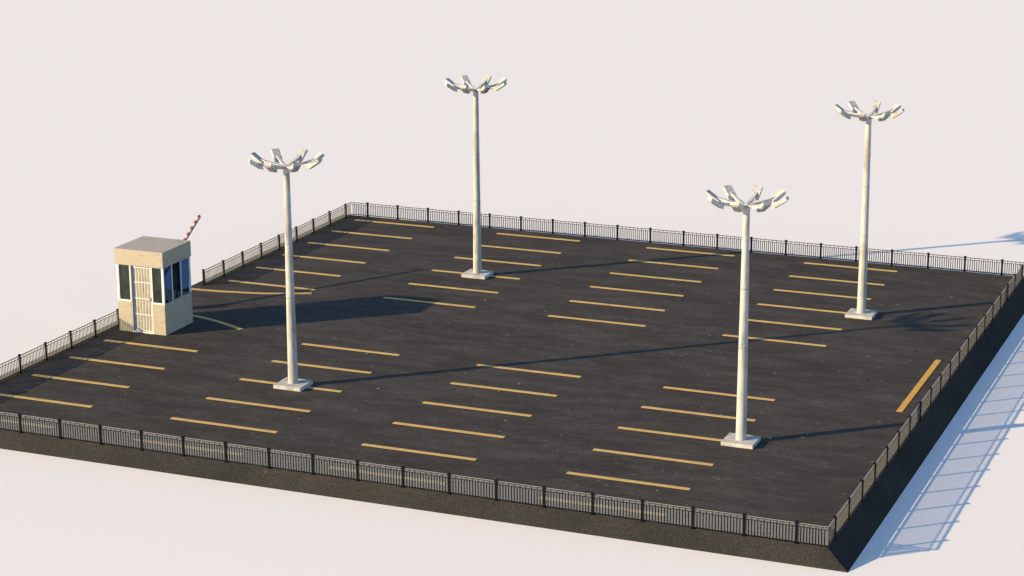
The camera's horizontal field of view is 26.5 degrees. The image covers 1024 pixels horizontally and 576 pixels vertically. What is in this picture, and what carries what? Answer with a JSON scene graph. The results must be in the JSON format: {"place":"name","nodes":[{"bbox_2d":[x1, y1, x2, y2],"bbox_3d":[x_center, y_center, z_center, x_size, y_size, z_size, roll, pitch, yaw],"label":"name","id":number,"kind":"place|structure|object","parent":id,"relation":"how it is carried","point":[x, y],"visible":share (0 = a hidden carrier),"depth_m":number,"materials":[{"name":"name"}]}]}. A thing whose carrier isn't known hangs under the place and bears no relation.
{"place":"outdoors","nodes":[
{"label":"outdoors","id":0,"kind":"place"},
{"bbox_2d":[0,0,1023,575],"bbox_3d":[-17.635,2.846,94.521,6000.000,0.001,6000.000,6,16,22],"label":"ground","id":1,"kind":"structure","parent":0,"point":[124,122],"depth_m":132.74,"materials":[{"name":"white"}]},
{"bbox_2d":[0,278,1023,572],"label":"embankment","id":2,"kind":"structure","parent":0,"point":[844,550],"depth_m":77.09,"materials":[{"name":"asphalt"}]},
{"bbox_2d":[0,215,1023,547],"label":"parking lot surface","id":3,"kind":"object","parent":2,"relation":"on","point":[828,423],"visible":0.9,"depth_m":90.03,"materials":[{"name":"black asphalt"}]},
{"bbox_2d":[1,419,53,427],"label":"stall line","id":4,"kind":"object","parent":3,"relation":"on","point":[27,423],"visible":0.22,"depth_m":83.39,"materials":[{"name":"yellow paint"}]},
{"bbox_2d":[0,393,92,407],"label":"stall line","id":5,"kind":"object","parent":3,"relation":"on","point":[45,400],"visible":1,"depth_m":86.21,"materials":[{"name":"yellow paint"}]},
{"bbox_2d":[0,309,118,380],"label":"iron fence","id":6,"kind":"object","parent":3,"relation":"on","point":[45,345],"visible":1,"depth_m":92.41,"materials":[{"name":"black metal"}]},
{"bbox_2d":[31,374,130,387],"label":"stall line","id":7,"kind":"object","parent":3,"relation":"on","point":[69,379],"visible":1,"depth_m":88.68,"materials":[{"name":"yellow paint"}]},
{"bbox_2d":[69,356,164,369],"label":"stall line","id":8,"kind":"object","parent":3,"relation":"on","point":[116,362],"visible":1,"depth_m":91.13,"materials":[{"name":"yellow paint"}]},
{"bbox_2d":[104,339,197,351],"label":"stall line","id":9,"kind":"object","parent":3,"relation":"on","point":[151,345],"visible":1,"depth_m":93.51,"materials":[{"name":"yellow paint"}]},
{"bbox_2d":[114,236,192,335],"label":"guard booth","id":10,"kind":"object","parent":3,"relation":"on","point":[148,303],"visible":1,"depth_m":95.18,"materials":[{"name":"beige paint"}]},
{"bbox_2d":[118,264,130,299],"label":"window","id":11,"kind":"structure","parent":10,"relation":"in","point":[123,270],"depth_m":95.21,"materials":[{"name":"white metal"}]},
{"bbox_2d":[134,266,152,331],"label":"door","id":12,"kind":"structure","parent":10,"relation":"in","point":[142,281],"depth_m":95.12,"materials":[{"name":"grey metal"}]},
{"bbox_2d":[151,268,162,303],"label":"window","id":13,"kind":"structure","parent":10,"relation":"in","point":[156,273],"depth_m":94.59,"materials":[{"name":"glass"}]},
{"bbox_2d":[170,265,172,299],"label":"window","id":14,"kind":"structure","parent":10,"relation":"in","point":[170,265],"depth_m":95.12,"materials":[{"name":"white metal"}]},
{"bbox_2d":[172,261,181,299],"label":"window","id":15,"kind":"structure","parent":10,"relation":"in","point":[179,261],"depth_m":95.70,"materials":[{"name":"white metal"}]},
{"bbox_2d":[180,257,189,291],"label":"window","id":16,"kind":"structure","parent":10,"relation":"in","point":[188,257],"depth_m":96.39,"materials":[{"name":"white metal"}]},
{"bbox_2d":[164,215,200,276],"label":"boom barrier","id":17,"kind":"object","parent":3,"relation":"on","point":[192,227],"visible":0.21,"depth_m":101.00,"materials":[{"name":"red metal"}]},
{"bbox_2d":[134,438,241,454],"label":"stall line","id":18,"kind":"object","parent":3,"relation":"on","point":[188,446],"visible":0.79,"depth_m":80.70,"materials":[{"name":"yellow paint"}]},
{"bbox_2d":[193,315,242,329],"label":"entrance line","id":19,"kind":"object","parent":3,"relation":"on","point":[224,323],"visible":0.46,"depth_m":97.08,"materials":[{"name":"yellow paint"}]},
{"bbox_2d":[170,417,277,432],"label":"stall line","id":20,"kind":"object","parent":3,"relation":"on","point":[226,425],"visible":1,"depth_m":83.13,"materials":[{"name":"yellow paint"}]},
{"bbox_2d":[191,288,311,293],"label":"entrance line","id":21,"kind":"object","parent":3,"relation":"on","point":[243,292],"visible":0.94,"depth_m":101.83,"materials":[{"name":"yellow paint"}]},
{"bbox_2d":[206,397,310,411],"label":"stall line","id":22,"kind":"object","parent":3,"relation":"on","point":[257,404],"visible":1,"depth_m":85.59,"materials":[{"name":"yellow paint"}]},
{"bbox_2d":[229,280,314,289],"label":"stall line","id":23,"kind":"object","parent":3,"relation":"on","point":[270,284],"visible":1,"depth_m":103.21,"materials":[{"name":"yellow paint"}]},
{"bbox_2d":[202,202,351,284],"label":"iron fence","id":24,"kind":"object","parent":3,"relation":"on","point":[269,247],"visible":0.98,"depth_m":109.09,"materials":[{"name":"black metal"}]},
{"bbox_2d":[247,148,323,391],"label":"floodlight mast","id":25,"kind":"object","parent":3,"relation":"on","point":[291,382],"visible":1,"depth_m":86.51,"materials":[{"name":"metal"}]},
{"bbox_2d":[239,378,341,391],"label":"stall line","id":26,"kind":"object","parent":3,"relation":"on","point":[276,382],"visible":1,"depth_m":88.22,"materials":[{"name":"yellow paint"}]},
{"bbox_2d":[256,267,341,276],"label":"stall line","id":27,"kind":"object","parent":3,"relation":"on","point":[299,271],"visible":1,"depth_m":105.36,"materials":[{"name":"yellow paint"}]},
{"bbox_2d":[271,360,371,373],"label":"stall line","id":28,"kind":"object","parent":3,"relation":"on","point":[324,367],"visible":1,"depth_m":90.30,"materials":[{"name":"yellow paint"}]},
{"bbox_2d":[283,254,366,263],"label":"stall line","id":29,"kind":"object","parent":3,"relation":"on","point":[328,259],"visible":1,"depth_m":107.77,"materials":[{"name":"yellow paint"}]},
{"bbox_2d":[308,242,389,250],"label":"stall line","id":30,"kind":"object","parent":3,"relation":"on","point":[349,246],"visible":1,"depth_m":110.32,"materials":[{"name":"yellow paint"}]},
{"bbox_2d":[301,343,399,355],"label":"stall line","id":31,"kind":"object","parent":3,"relation":"on","point":[350,349],"visible":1,"depth_m":92.79,"materials":[{"name":"yellow paint"}]},
{"bbox_2d":[332,230,411,238],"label":"stall line","id":32,"kind":"object","parent":3,"relation":"on","point":[372,234],"visible":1,"depth_m":112.78,"materials":[{"name":"yellow paint"}]},
{"bbox_2d":[328,466,446,484],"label":"stall line","id":33,"kind":"object","parent":3,"relation":"on","point":[386,475],"visible":0.64,"depth_m":77.72,"materials":[{"name":"yellow paint"}]},
{"bbox_2d":[356,219,433,227],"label":"stall line","id":34,"kind":"object","parent":3,"relation":"on","point":[394,223],"visible":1,"depth_m":115.13,"materials":[{"name":"yellow paint"}]},
{"bbox_2d":[0,412,827,546],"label":"iron fence","id":35,"kind":"object","parent":3,"relation":"on","point":[449,477],"visible":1,"depth_m":76.26,"materials":[{"name":"black metal"}]},
{"bbox_2d":[362,443,476,460],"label":"stall line","id":36,"kind":"object","parent":3,"relation":"on","point":[416,451],"visible":1,"depth_m":80.14,"materials":[{"name":"yellow paint"}]},
{"bbox_2d":[384,297,475,307],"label":"stall line","id":37,"kind":"object","parent":3,"relation":"on","point":[430,302],"visible":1,"depth_m":99.98,"materials":[{"name":"yellow paint"}]},
{"bbox_2d":[392,422,504,437],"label":"stall line","id":38,"kind":"object","parent":3,"relation":"on","point":[454,430],"visible":1,"depth_m":82.54,"materials":[{"name":"yellow paint"}]},
{"bbox_2d":[408,283,498,292],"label":"stall line","id":39,"kind":"object","parent":3,"relation":"on","point":[453,288],"visible":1,"depth_m":102.37,"materials":[{"name":"yellow paint"}]},
{"bbox_2d":[444,75,506,279],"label":"floodlight mast","id":40,"kind":"object","parent":3,"relation":"on","point":[477,271],"visible":1,"depth_m":103.29,"materials":[{"name":"metal"}]},
{"bbox_2d":[431,269,520,278],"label":"stall line","id":41,"kind":"object","parent":3,"relation":"on","point":[463,272],"visible":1,"depth_m":105.03,"materials":[{"name":"yellow paint"}]},
{"bbox_2d":[422,401,531,416],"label":"stall line","id":42,"kind":"object","parent":3,"relation":"on","point":[488,410],"visible":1,"depth_m":84.86,"materials":[{"name":"yellow paint"}]},
{"bbox_2d":[454,257,541,265],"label":"stall line","id":43,"kind":"object","parent":3,"relation":"on","point":[500,261],"visible":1,"depth_m":107.22,"materials":[{"name":"yellow paint"}]},
{"bbox_2d":[450,382,556,396],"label":"stall line","id":44,"kind":"object","parent":3,"relation":"on","point":[503,389],"visible":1,"depth_m":87.30,"materials":[{"name":"yellow paint"}]},
{"bbox_2d":[481,245,561,253],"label":"stall line","id":45,"kind":"object","parent":3,"relation":"on","point":[522,249],"visible":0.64,"depth_m":109.55,"materials":[{"name":"yellow paint"}]},
{"bbox_2d":[477,364,581,377],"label":"stall line","id":46,"kind":"object","parent":3,"relation":"on","point":[529,370],"visible":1,"depth_m":89.76,"materials":[{"name":"yellow paint"}]},
{"bbox_2d":[497,233,580,241],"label":"stall line","id":47,"kind":"object","parent":3,"relation":"on","point":[539,237],"visible":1,"depth_m":111.97,"materials":[{"name":"yellow paint"}]},
{"bbox_2d":[548,315,645,326],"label":"stall line","id":48,"kind":"object","parent":3,"relation":"on","point":[596,320],"visible":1,"depth_m":96.94,"materials":[{"name":"yellow paint"}]},
{"bbox_2d":[538,496,665,515],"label":"stall line","id":49,"kind":"object","parent":3,"relation":"on","point":[604,506],"visible":0.57,"depth_m":74.58,"materials":[{"name":"yellow paint"}]},
{"bbox_2d":[570,300,664,310],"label":"stall line","id":50,"kind":"object","parent":3,"relation":"on","point":[617,305],"visible":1,"depth_m":99.33,"materials":[{"name":"yellow paint"}]},
{"bbox_2d":[566,472,690,489],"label":"stall line","id":51,"kind":"object","parent":3,"relation":"on","point":[632,481],"visible":1,"depth_m":77.05,"materials":[{"name":"yellow paint"}]},
{"bbox_2d":[590,286,683,296],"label":"stall line","id":52,"kind":"object","parent":3,"relation":"on","point":[636,291],"visible":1,"depth_m":101.68,"materials":[{"name":"yellow paint"}]},
{"bbox_2d":[593,448,713,465],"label":"stall line","id":53,"kind":"object","parent":3,"relation":"on","point":[655,457],"visible":1,"depth_m":79.38,"materials":[{"name":"yellow paint"}]},
{"bbox_2d":[609,272,701,282],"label":"stall line","id":54,"kind":"object","parent":3,"relation":"on","point":[655,277],"visible":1,"depth_m":104.11,"materials":[{"name":"yellow paint"}]},
{"bbox_2d":[618,426,722,440],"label":"stall line","id":55,"kind":"object","parent":3,"relation":"on","point":[675,434],"visible":1,"depth_m":81.92,"materials":[{"name":"yellow paint"}]},
{"bbox_2d":[628,259,718,268],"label":"stall line","id":56,"kind":"object","parent":3,"relation":"on","point":[673,264],"visible":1,"depth_m":106.49,"materials":[{"name":"yellow paint"}]},
{"bbox_2d":[351,202,1023,275],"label":"iron fence","id":57,"kind":"object","parent":3,"relation":"on","point":[683,240],"visible":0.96,"depth_m":110.02,"materials":[{"name":"black metal"}]},
{"bbox_2d":[647,247,734,255],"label":"stall line","id":58,"kind":"object","parent":3,"relation":"on","point":[690,251],"visible":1,"depth_m":108.98,"materials":[{"name":"yellow paint"}]},
{"bbox_2d":[641,406,755,420],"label":"stall line","id":59,"kind":"object","parent":3,"relation":"on","point":[681,411],"visible":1,"depth_m":84.36,"materials":[{"name":"yellow paint"}]},
{"bbox_2d":[663,386,774,400],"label":"stall line","id":60,"kind":"object","parent":3,"relation":"on","point":[717,393],"visible":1,"depth_m":86.68,"materials":[{"name":"yellow paint"}]},
{"bbox_2d":[705,185,788,448],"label":"floodlight mast","id":61,"kind":"object","parent":3,"relation":"on","point":[740,438],"visible":1,"depth_m":79.53,"materials":[{"name":"metal"}]},
{"bbox_2d":[722,334,826,346],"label":"stall line","id":62,"kind":"object","parent":3,"relation":"on","point":[777,340],"visible":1,"depth_m":93.78,"materials":[{"name":"yellow paint"}]},
{"bbox_2d":[748,319,841,329],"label":"stall line","id":63,"kind":"object","parent":3,"relation":"on","point":[794,324],"visible":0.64,"depth_m":96.17,"materials":[{"name":"yellow paint"}]},
{"bbox_2d":[757,303,846,313],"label":"stall line","id":64,"kind":"object","parent":3,"relation":"on","point":[801,308],"visible":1,"depth_m":98.69,"materials":[{"name":"yellow paint"}]},
{"bbox_2d":[774,289,870,299],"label":"stall line","id":65,"kind":"object","parent":3,"relation":"on","point":[818,293],"visible":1,"depth_m":101.16,"materials":[{"name":"yellow paint"}]},
{"bbox_2d":[789,275,884,285],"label":"stall line","id":66,"kind":"object","parent":3,"relation":"on","point":[833,280],"visible":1,"depth_m":103.59,"materials":[{"name":"yellow paint"}]},
{"bbox_2d":[804,262,896,271],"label":"stall line","id":67,"kind":"object","parent":3,"relation":"on","point":[849,266],"visible":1,"depth_m":105.95,"materials":[{"name":"yellow paint"}]},
{"bbox_2d":[834,101,904,319],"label":"floodlight mast","id":68,"kind":"object","parent":3,"relation":"on","point":[860,312],"visible":1,"depth_m":96.16,"materials":[{"name":"metal"}]},
{"bbox_2d":[897,360,940,411],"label":"edge line","id":69,"kind":"object","parent":3,"relation":"on","point":[916,388],"visible":1,"depth_m":87.42,"materials":[{"name":"orange paint"}]},
{"bbox_2d":[827,263,1023,546],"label":"iron fence","id":70,"kind":"object","parent":3,"relation":"on","point":[939,383],"visible":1,"depth_m":83.12,"materials":[{"name":"black metal"}]}
]}

